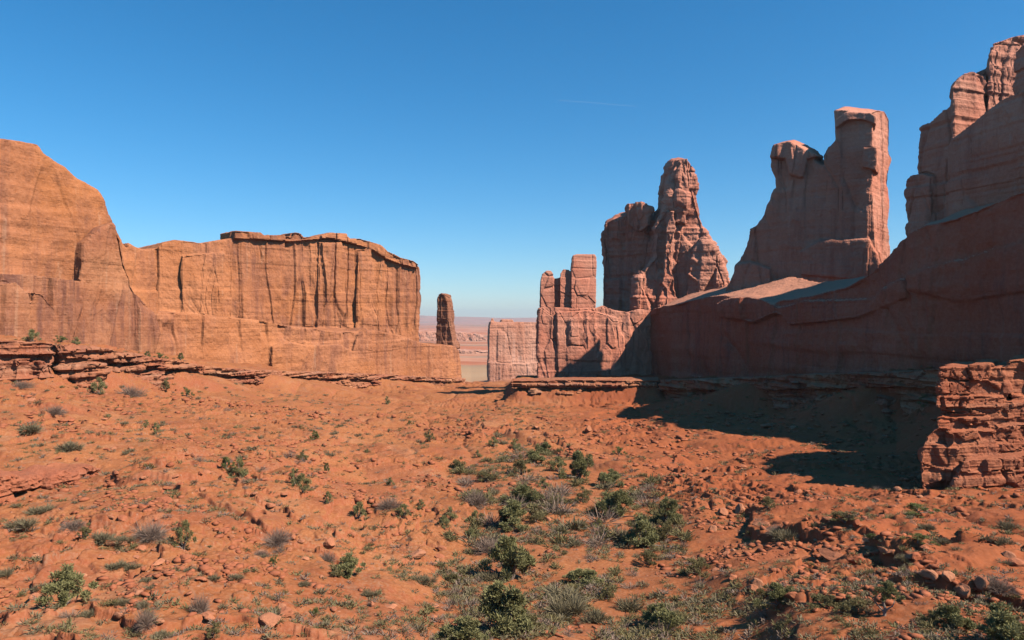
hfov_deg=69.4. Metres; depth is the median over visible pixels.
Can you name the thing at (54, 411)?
dry bush
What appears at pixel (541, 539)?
brush
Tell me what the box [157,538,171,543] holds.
brush
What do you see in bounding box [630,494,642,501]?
brush
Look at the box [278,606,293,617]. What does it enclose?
rock
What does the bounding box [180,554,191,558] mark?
rock
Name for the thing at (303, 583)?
sagebrush
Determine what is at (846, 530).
brush
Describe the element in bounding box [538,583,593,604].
sagebrush
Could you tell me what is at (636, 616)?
brush
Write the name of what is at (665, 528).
shrub
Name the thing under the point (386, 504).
dry bush
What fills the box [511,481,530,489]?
brush
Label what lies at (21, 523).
sagebrush
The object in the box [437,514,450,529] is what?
juniper
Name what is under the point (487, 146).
sky
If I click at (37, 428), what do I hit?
sagebrush
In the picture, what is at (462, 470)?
brush
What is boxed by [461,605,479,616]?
brush
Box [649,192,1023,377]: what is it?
base wall
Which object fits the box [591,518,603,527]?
juniper
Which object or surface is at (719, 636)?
brush
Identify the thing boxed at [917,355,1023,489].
block pillar
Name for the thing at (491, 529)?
brush
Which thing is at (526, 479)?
brush
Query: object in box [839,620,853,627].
brush
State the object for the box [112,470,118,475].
rock
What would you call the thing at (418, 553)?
boulder
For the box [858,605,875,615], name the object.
brush
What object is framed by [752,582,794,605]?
juniper
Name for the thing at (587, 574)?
shrub
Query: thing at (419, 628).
brush
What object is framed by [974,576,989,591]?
boulder
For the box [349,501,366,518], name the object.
juniper
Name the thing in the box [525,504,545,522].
shrub
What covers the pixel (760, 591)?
shrub
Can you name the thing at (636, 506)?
brush
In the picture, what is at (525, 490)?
juniper
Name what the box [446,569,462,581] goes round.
shrub
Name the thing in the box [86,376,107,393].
juniper
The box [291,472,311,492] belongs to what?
juniper
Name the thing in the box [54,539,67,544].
brush
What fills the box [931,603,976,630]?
juniper
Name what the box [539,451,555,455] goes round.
brush
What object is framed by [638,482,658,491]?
brush
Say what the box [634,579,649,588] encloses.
brush
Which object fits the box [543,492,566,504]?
brush
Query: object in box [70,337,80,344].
juniper
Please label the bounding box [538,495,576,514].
brush
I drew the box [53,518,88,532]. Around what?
dry bush
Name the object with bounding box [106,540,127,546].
rock
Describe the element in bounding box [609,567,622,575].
brush
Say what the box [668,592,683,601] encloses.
brush
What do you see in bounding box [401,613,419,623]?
brush
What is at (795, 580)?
rock
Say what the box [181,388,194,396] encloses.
shrub
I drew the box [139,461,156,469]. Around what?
brush
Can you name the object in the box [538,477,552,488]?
juniper
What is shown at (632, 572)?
brush
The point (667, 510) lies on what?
juniper
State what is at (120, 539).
sagebrush
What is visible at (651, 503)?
brush
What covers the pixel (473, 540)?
brush
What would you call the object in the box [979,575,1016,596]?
dry bush
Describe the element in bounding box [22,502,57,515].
sagebrush
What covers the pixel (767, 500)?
shrub
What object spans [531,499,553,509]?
brush
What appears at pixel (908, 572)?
brush
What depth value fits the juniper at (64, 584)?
34.87 m
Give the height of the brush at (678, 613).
0.598 m
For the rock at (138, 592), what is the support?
on the ground at (452, 401)
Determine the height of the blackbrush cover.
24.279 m
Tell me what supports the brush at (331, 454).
on the ground at (452, 401)
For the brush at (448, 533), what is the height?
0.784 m
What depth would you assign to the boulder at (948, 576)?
39.49 m
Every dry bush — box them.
[12,380,38,388]
[38,403,68,415]
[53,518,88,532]
[115,384,149,396]
[127,518,172,544]
[133,606,158,632]
[187,591,212,613]
[254,547,270,556]
[260,525,291,548]
[320,549,337,562]
[376,494,404,510]
[461,485,491,507]
[472,534,503,553]
[763,524,781,535]
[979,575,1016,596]
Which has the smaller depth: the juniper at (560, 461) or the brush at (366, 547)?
the brush at (366, 547)
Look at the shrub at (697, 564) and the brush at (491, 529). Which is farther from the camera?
the brush at (491, 529)
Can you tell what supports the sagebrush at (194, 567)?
on the ground at (452, 401)
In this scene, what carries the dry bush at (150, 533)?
on the ground at (452, 401)
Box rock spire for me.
[436,293,459,348]
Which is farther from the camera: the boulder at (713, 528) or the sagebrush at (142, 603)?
the boulder at (713, 528)
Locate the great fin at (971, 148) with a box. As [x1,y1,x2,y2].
[904,35,1023,236]
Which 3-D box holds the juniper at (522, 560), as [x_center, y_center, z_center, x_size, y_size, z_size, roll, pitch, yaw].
[-0.492,18.709,58.500,4.847,4.138,3.321,0,0,40]
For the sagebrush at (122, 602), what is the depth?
34.97 m
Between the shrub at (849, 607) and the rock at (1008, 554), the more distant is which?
the rock at (1008, 554)
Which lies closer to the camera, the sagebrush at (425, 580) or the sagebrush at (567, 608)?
the sagebrush at (567, 608)
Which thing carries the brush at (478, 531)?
on the ground at (452, 401)
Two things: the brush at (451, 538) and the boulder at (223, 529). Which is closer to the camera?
the boulder at (223, 529)
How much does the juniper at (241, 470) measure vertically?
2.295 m
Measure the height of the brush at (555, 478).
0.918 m
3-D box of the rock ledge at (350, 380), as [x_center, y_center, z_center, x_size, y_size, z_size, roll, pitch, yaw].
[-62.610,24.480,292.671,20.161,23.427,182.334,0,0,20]
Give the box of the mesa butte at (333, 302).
[136,231,461,377]
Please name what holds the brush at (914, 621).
on the ground at (452, 401)
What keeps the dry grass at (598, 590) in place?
on the ground at (452, 401)
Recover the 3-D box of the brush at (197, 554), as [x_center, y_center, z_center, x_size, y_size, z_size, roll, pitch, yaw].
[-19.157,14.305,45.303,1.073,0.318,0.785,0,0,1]
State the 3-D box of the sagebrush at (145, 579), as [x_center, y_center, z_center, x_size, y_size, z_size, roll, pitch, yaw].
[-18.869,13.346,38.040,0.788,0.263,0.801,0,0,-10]
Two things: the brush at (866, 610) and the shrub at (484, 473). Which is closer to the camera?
the brush at (866, 610)
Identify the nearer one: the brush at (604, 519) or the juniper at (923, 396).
the brush at (604, 519)
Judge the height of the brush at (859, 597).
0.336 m
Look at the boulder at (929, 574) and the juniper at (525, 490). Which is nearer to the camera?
the boulder at (929, 574)
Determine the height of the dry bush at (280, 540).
1.441 m
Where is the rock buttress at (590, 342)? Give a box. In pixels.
[536,306,651,377]
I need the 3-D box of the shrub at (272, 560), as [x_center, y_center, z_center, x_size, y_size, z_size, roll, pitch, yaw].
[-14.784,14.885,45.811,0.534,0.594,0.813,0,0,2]
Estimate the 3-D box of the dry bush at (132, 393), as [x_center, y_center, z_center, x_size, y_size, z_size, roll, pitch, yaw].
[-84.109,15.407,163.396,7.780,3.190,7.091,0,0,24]
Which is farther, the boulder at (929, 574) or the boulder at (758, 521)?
the boulder at (758, 521)
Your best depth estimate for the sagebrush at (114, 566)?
42.60 m
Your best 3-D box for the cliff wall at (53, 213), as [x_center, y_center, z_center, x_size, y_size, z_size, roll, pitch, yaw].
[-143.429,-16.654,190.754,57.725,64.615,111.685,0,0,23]
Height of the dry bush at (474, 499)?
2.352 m
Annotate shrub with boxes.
[53,335,68,341]
[76,522,92,537]
[153,353,168,358]
[160,378,169,390]
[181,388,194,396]
[206,620,221,638]
[220,456,234,468]
[269,554,278,563]
[296,450,307,459]
[308,607,318,613]
[309,430,319,439]
[324,463,329,471]
[330,564,343,576]
[424,429,434,440]
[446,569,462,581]
[450,456,463,467]
[476,468,494,481]
[512,454,530,474]
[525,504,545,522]
[525,609,540,625]
[574,486,592,503]
[600,584,616,600]
[612,446,626,454]
[636,544,658,565]
[656,519,677,538]
[665,615,680,631]
[685,557,712,574]
[752,585,766,598]
[758,496,775,508]
[806,593,840,607]
[830,510,862,522]
[832,595,868,617]
[866,533,876,539]
[899,532,940,545]
[903,502,941,514]
[905,512,923,517]
[915,610,945,626]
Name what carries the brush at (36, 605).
on the ground at (452, 401)
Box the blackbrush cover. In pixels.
[0,338,1023,639]
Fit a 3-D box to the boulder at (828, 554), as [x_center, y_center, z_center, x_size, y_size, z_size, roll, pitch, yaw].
[22.802,16.754,52.698,1.358,0.802,2.546,3,2,-33]
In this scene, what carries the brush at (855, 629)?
on the ground at (452, 401)
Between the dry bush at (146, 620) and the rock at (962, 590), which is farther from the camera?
the rock at (962, 590)
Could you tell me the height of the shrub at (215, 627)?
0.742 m
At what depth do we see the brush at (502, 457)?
121.41 m
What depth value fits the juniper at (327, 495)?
72.82 m
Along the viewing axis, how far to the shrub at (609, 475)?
102.78 m
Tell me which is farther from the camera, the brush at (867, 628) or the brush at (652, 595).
the brush at (652, 595)
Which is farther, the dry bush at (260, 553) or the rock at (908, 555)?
the dry bush at (260, 553)
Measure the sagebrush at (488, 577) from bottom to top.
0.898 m
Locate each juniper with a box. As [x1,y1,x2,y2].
[21,329,41,341]
[33,563,98,608]
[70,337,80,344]
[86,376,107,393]
[142,419,148,426]
[150,422,160,432]
[172,519,196,549]
[228,457,248,476]
[288,467,299,485]
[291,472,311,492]
[323,491,332,503]
[334,552,365,578]
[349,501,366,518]
[385,477,394,484]
[395,503,411,518]
[415,499,425,509]
[432,614,492,639]
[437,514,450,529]
[443,506,457,518]
[463,528,478,536]
[465,510,485,523]
[477,579,535,638]
[478,532,536,581]
[486,437,498,446]
[497,498,526,531]
[500,484,544,504]
[509,438,520,450]
[525,450,545,462]
[534,441,551,452]
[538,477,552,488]
[545,456,566,471]
[557,449,593,478]
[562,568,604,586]
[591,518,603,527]
[594,488,642,518]
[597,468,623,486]
[621,515,663,546]
[641,602,684,627]
[656,497,683,523]
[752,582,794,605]
[871,580,905,615]
[917,393,928,406]
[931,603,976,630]
[977,600,1023,639]
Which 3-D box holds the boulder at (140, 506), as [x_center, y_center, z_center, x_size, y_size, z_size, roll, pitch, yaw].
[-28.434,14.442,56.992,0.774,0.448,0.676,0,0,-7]
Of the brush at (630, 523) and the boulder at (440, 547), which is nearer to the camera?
the boulder at (440, 547)
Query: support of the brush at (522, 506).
on the ground at (452, 401)
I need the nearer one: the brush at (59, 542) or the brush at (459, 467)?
the brush at (59, 542)
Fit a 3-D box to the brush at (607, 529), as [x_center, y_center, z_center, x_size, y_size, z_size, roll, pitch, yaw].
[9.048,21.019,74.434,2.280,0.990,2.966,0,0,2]
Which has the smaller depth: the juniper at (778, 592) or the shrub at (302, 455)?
the juniper at (778, 592)
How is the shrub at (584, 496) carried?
on the ground at (452, 401)
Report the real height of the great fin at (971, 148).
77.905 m
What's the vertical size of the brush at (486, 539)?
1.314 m
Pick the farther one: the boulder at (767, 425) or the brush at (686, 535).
the boulder at (767, 425)
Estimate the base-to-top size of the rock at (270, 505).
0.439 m
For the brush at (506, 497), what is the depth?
89.62 m
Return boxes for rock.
[28,593,39,598]
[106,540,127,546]
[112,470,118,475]
[117,515,127,521]
[134,589,142,595]
[135,545,146,551]
[153,558,164,565]
[153,618,164,623]
[166,461,174,467]
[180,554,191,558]
[195,577,207,581]
[201,569,214,574]
[201,611,215,619]
[258,612,280,627]
[266,502,275,507]
[276,603,285,608]
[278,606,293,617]
[435,553,444,557]
[728,574,736,580]
[747,584,757,591]
[749,578,763,588]
[784,592,796,598]
[792,578,802,583]
[853,519,860,526]
[860,545,875,550]
[869,550,879,554]
[878,546,888,554]
[886,549,895,555]
[893,486,901,490]
[905,553,911,558]
[911,552,920,560]
[953,583,970,600]
[1001,551,1015,557]
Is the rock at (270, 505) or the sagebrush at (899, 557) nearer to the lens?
the sagebrush at (899, 557)
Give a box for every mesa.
[418,330,486,340]
[457,349,487,353]
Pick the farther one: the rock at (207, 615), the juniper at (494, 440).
the juniper at (494, 440)
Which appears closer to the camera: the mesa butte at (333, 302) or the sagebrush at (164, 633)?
the sagebrush at (164, 633)
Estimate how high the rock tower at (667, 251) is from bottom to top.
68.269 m
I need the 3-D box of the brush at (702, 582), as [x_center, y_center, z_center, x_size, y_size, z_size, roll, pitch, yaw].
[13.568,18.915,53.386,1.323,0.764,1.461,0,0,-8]
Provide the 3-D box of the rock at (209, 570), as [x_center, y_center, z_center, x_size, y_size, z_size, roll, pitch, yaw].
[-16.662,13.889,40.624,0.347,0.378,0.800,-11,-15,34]
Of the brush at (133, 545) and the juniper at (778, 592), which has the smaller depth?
the juniper at (778, 592)
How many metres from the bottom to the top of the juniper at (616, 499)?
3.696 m
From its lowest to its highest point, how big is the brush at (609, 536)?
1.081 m
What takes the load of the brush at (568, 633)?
on the ground at (452, 401)
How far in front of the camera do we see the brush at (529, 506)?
85.48 m
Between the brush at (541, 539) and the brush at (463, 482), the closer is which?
the brush at (541, 539)
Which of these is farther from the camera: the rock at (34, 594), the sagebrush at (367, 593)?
the sagebrush at (367, 593)
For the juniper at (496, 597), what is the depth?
40.56 m
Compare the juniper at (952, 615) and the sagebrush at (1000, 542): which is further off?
the sagebrush at (1000, 542)
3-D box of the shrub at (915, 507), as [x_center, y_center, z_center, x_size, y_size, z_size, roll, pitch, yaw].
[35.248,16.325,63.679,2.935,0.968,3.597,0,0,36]
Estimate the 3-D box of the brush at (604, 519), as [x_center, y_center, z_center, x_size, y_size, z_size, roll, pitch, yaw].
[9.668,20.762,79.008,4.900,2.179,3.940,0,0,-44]
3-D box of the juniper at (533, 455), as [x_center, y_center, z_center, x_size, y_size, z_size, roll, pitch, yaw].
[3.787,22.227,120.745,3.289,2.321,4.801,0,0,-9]
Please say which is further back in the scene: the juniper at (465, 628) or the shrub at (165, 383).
the shrub at (165, 383)
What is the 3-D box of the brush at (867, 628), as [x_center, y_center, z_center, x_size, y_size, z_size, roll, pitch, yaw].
[16.350,14.025,33.488,0.906,0.421,0.988,0,0,-9]
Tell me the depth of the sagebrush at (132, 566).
43.07 m
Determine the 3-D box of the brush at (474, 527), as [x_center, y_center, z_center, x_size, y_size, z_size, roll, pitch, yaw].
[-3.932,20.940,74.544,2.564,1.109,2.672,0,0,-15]
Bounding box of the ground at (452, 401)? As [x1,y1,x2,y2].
[0,315,1023,639]
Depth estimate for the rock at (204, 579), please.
38.43 m
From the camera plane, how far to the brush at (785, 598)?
40.27 m
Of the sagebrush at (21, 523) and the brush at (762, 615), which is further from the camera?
the sagebrush at (21, 523)
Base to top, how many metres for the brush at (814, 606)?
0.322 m
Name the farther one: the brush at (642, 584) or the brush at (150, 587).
the brush at (642, 584)
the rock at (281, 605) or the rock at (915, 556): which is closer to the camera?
the rock at (281, 605)
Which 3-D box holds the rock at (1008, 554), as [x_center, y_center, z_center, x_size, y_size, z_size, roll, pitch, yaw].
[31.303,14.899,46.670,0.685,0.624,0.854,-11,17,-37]
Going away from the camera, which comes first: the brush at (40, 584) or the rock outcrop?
the brush at (40, 584)
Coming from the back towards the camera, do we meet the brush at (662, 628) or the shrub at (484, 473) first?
the shrub at (484, 473)
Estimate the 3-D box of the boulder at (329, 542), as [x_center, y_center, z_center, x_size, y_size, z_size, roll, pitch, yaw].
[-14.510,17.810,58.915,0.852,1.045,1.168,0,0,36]
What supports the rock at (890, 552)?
on the ground at (452, 401)
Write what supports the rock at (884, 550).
on the ground at (452, 401)
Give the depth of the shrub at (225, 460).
79.74 m
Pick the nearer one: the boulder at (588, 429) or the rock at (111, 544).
the rock at (111, 544)
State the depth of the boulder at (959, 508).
69.85 m
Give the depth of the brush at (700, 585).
52.69 m
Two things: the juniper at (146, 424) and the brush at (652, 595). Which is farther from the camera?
the juniper at (146, 424)
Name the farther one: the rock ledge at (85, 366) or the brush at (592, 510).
the rock ledge at (85, 366)
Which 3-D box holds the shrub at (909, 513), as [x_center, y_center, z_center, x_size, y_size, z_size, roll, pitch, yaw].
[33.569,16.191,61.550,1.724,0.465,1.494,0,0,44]
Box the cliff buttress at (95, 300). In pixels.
[0,223,164,356]
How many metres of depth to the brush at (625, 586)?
54.81 m
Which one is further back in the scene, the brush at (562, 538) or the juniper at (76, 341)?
the juniper at (76, 341)
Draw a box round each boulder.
[113,609,125,618]
[138,504,148,508]
[157,497,172,502]
[218,528,228,531]
[323,537,334,548]
[385,603,397,608]
[410,549,425,558]
[435,545,446,550]
[584,426,591,431]
[708,525,716,531]
[717,507,727,515]
[735,503,744,513]
[752,520,769,525]
[760,423,772,428]
[815,548,843,560]
[847,556,865,563]
[914,569,938,580]
[941,571,954,581]
[953,505,964,511]
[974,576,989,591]
[1006,558,1023,566]
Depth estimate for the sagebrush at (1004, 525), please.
62.29 m
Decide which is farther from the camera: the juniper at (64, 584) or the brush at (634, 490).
the brush at (634, 490)
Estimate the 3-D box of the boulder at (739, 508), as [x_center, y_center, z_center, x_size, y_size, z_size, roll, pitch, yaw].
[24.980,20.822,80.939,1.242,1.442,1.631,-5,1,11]
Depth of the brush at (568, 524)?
75.58 m
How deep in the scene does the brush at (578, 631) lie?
42.59 m
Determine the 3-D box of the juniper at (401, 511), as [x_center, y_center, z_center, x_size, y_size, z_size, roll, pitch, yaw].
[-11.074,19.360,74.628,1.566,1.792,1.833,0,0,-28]
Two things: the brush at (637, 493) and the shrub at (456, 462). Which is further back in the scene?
the shrub at (456, 462)
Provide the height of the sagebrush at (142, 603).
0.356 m
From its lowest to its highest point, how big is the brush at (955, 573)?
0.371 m
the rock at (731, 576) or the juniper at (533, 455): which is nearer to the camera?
the rock at (731, 576)
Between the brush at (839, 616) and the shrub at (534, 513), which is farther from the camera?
the shrub at (534, 513)
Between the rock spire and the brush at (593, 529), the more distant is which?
the rock spire
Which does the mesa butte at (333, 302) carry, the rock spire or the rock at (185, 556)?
the rock spire
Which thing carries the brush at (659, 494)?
on the ground at (452, 401)
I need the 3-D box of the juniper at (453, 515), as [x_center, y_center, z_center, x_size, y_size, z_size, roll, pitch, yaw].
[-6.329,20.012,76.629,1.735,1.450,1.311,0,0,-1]
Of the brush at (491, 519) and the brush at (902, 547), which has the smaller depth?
the brush at (902, 547)
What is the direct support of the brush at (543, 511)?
on the ground at (452, 401)
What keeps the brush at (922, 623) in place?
on the ground at (452, 401)
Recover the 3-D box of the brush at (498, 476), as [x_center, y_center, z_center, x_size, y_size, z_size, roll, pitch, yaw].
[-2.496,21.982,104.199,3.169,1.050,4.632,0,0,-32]
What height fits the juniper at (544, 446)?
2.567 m
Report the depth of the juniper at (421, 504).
80.50 m
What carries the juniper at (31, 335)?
on the ground at (452, 401)
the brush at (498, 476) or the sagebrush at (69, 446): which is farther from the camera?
the brush at (498, 476)
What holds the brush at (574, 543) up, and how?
on the ground at (452, 401)
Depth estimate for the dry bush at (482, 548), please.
66.80 m
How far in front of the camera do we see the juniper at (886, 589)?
35.88 m
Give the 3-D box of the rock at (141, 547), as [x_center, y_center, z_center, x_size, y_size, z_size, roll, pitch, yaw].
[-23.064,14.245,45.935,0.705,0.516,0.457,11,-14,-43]
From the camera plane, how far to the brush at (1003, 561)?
44.75 m
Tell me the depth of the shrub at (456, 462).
111.75 m
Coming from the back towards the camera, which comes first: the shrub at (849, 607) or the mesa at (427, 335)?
the mesa at (427, 335)
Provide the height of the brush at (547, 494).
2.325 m
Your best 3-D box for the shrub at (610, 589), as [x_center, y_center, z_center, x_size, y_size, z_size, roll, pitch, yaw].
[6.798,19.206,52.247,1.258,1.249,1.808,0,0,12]
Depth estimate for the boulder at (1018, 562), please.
44.48 m
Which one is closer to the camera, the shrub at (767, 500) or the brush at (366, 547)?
the brush at (366, 547)
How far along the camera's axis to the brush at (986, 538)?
50.01 m
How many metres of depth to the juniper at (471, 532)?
71.87 m
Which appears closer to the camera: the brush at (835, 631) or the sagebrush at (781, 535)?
the brush at (835, 631)
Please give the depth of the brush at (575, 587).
53.94 m
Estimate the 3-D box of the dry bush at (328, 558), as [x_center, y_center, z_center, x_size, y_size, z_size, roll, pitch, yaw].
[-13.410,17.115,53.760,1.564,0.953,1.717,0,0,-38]
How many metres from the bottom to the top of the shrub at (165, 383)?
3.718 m
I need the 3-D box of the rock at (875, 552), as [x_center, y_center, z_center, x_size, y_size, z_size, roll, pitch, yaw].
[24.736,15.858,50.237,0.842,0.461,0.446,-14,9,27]
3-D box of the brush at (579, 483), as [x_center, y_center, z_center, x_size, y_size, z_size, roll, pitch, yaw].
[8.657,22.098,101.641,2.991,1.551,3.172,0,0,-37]
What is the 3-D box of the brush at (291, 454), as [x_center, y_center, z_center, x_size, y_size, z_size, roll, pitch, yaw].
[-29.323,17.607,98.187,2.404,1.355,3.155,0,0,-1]
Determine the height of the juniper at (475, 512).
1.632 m
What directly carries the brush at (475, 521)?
on the ground at (452, 401)
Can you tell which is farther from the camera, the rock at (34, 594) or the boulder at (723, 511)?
the boulder at (723, 511)
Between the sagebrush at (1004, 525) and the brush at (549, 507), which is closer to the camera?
the sagebrush at (1004, 525)
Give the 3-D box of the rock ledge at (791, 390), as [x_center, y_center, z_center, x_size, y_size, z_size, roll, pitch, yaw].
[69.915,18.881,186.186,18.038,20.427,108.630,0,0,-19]
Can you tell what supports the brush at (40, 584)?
on the ground at (452, 401)
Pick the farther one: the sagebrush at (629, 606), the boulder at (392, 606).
the sagebrush at (629, 606)
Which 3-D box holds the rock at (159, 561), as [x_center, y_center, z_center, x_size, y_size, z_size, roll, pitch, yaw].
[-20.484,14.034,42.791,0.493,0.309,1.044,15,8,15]
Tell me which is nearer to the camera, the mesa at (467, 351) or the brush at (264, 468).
the brush at (264, 468)
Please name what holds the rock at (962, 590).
on the ground at (452, 401)
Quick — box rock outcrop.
[0,462,100,504]
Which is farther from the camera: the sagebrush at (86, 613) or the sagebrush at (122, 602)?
the sagebrush at (122, 602)
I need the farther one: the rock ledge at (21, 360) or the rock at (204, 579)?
the rock ledge at (21, 360)
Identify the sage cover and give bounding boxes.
[0,335,1023,639]
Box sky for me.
[0,0,1023,317]
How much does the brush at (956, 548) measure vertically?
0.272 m
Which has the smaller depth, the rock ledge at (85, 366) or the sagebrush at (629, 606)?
the sagebrush at (629, 606)
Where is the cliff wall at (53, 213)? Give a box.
[0,139,162,334]
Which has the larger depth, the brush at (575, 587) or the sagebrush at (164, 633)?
the brush at (575, 587)
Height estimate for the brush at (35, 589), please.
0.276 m
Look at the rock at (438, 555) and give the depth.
63.18 m
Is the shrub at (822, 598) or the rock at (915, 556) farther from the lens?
the rock at (915, 556)
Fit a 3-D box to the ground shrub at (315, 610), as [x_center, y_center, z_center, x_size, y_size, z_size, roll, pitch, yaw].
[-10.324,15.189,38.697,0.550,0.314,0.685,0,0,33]
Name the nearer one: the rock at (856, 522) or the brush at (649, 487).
the rock at (856, 522)
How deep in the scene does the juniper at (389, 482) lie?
94.23 m
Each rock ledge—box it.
[0,341,55,382]
[50,344,203,388]
[200,366,465,388]
[510,377,659,395]
[657,369,939,416]
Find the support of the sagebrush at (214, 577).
on the ground at (452, 401)
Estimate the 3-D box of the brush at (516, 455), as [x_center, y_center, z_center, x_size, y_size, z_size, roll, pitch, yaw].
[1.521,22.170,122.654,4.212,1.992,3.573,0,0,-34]
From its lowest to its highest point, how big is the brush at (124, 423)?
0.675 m
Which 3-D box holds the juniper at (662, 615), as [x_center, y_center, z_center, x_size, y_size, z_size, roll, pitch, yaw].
[8.835,17.402,43.374,1.946,1.676,2.729,0,0,-15]
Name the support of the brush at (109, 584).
on the ground at (452, 401)
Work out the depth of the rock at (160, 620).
32.67 m
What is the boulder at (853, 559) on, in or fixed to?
on the ground at (452, 401)
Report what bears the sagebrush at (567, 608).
on the ground at (452, 401)
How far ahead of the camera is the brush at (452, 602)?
48.54 m
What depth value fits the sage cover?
48.98 m
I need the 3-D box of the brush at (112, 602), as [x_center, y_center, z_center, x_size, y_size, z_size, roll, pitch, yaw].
[-18.905,13.183,34.567,1.100,0.451,0.924,0,0,-12]
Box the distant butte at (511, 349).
[487,318,537,381]
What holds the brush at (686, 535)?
on the ground at (452, 401)
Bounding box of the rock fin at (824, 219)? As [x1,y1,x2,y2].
[726,106,890,290]
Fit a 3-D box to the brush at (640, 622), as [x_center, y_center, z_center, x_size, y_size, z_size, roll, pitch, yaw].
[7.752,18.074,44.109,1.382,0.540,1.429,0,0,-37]
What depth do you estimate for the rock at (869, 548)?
51.88 m
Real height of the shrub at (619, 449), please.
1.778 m
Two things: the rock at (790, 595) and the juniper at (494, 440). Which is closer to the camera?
the rock at (790, 595)
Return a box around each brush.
[6,553,22,559]
[16,591,27,596]
[27,586,40,591]
[34,603,49,609]
[35,581,50,586]
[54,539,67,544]
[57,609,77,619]
[97,597,119,607]
[100,581,119,589]
[114,420,128,424]
[127,542,139,550]
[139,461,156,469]
[141,584,153,589]
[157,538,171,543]
[192,551,207,556]
[235,454,247,459]
[242,446,258,450]
[255,464,267,471]
[272,543,285,553]
[283,448,299,457]
[324,451,334,456]
[363,545,373,551]
[396,620,419,638]
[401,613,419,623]
[413,621,428,633]
[439,597,462,605]
[442,528,458,539]
[445,535,458,541]
[447,584,466,594]
[450,461,467,470]
[451,466,466,473]
[452,487,483,499]
[455,474,476,487]
[458,533,495,545]
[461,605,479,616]
[464,522,482,532]
[465,527,485,537]
[466,516,486,526]
[467,488,495,500]
[473,532,498,542]
[474,471,501,481]
[475,510,501,525]
[479,516,495,526]
[480,531,503,544]
[483,526,497,531]
[491,472,507,480]
[497,493,515,501]
[498,455,511,460]
[500,492,534,508]
[511,449,527,459]
[511,471,537,481]
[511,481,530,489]
[521,502,539,510]
[521,523,532,530]
[529,483,564,504]
[530,535,544,543]
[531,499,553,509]
[537,510,551,514]
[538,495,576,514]
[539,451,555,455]
[542,482,577,495]
[542,504,560,509]
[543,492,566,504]
[545,474,561,480]
[548,560,563,570]
[549,531,574,544]
[553,509,568,515]
[554,516,589,529]
[562,625,576,637]
[563,582,580,590]
[566,537,583,546]
[567,476,583,486]
[570,518,588,529]
[570,628,584,633]
[580,528,613,547]
[581,503,622,527]
[581,551,593,558]
[585,505,601,515]
[585,524,609,534]
[590,478,617,490]
[591,529,625,540]
[593,524,612,534]
[606,528,626,541]
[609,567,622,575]
[620,581,639,589]
[621,569,637,576]
[625,486,645,494]
[625,487,649,496]
[625,520,634,526]
[625,612,640,619]
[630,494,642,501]
[630,503,641,510]
[631,617,649,626]
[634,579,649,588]
[635,494,662,505]
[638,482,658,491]
[639,473,663,482]
[643,499,659,507]
[645,477,660,483]
[648,489,671,496]
[648,620,679,635]
[649,592,664,599]
[666,516,687,524]
[668,527,698,542]
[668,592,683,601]
[668,609,693,621]
[675,567,690,576]
[693,575,704,587]
[693,581,706,590]
[698,569,710,578]
[712,632,725,637]
[755,610,766,618]
[773,622,785,629]
[782,597,796,604]
[806,604,822,610]
[828,613,845,622]
[831,627,839,635]
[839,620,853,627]
[840,527,852,532]
[847,625,865,636]
[853,595,864,601]
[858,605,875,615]
[862,624,883,634]
[898,544,911,550]
[901,567,916,575]
[908,615,928,626]
[915,619,930,629]
[948,568,960,576]
[950,545,962,550]
[978,533,994,540]
[995,557,1011,564]
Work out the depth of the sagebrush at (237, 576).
40.08 m
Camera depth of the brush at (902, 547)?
48.33 m
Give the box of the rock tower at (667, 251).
[600,157,729,311]
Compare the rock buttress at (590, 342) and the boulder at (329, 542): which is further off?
the rock buttress at (590, 342)
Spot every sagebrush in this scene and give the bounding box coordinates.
[0,566,15,576]
[1,516,43,530]
[14,419,44,433]
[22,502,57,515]
[52,441,84,450]
[72,608,94,618]
[87,530,115,544]
[102,558,126,571]
[107,534,135,545]
[108,596,128,605]
[123,561,142,570]
[135,600,150,609]
[137,575,152,582]
[149,629,175,639]
[182,566,197,571]
[207,574,221,580]
[229,573,245,580]
[298,580,311,588]
[361,589,377,598]
[409,574,437,586]
[474,570,505,581]
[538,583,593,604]
[542,591,590,617]
[575,608,608,623]
[608,594,645,612]
[767,527,800,540]
[894,553,909,561]
[916,522,937,531]
[936,536,952,545]
[989,535,1014,546]
[995,520,1020,529]
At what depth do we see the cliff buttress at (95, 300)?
192.71 m
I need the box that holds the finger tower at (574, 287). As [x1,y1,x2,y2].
[539,254,596,308]
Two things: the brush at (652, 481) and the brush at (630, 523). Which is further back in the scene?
the brush at (652, 481)
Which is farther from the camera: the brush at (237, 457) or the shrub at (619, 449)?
the shrub at (619, 449)
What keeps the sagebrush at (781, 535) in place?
on the ground at (452, 401)
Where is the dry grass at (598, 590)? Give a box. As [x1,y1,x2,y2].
[0,338,1023,639]
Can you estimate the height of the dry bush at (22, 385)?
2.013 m
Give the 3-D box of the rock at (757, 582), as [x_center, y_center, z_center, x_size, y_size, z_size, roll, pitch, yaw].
[15.931,17.214,48.267,0.907,0.776,0.603,14,23,30]
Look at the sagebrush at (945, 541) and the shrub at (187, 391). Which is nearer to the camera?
the sagebrush at (945, 541)
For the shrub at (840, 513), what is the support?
on the ground at (452, 401)
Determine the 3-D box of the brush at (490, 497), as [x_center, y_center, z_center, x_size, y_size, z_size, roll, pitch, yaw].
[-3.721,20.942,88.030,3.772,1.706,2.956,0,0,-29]
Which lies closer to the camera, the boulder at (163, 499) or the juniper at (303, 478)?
the boulder at (163, 499)
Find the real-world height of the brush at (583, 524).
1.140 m

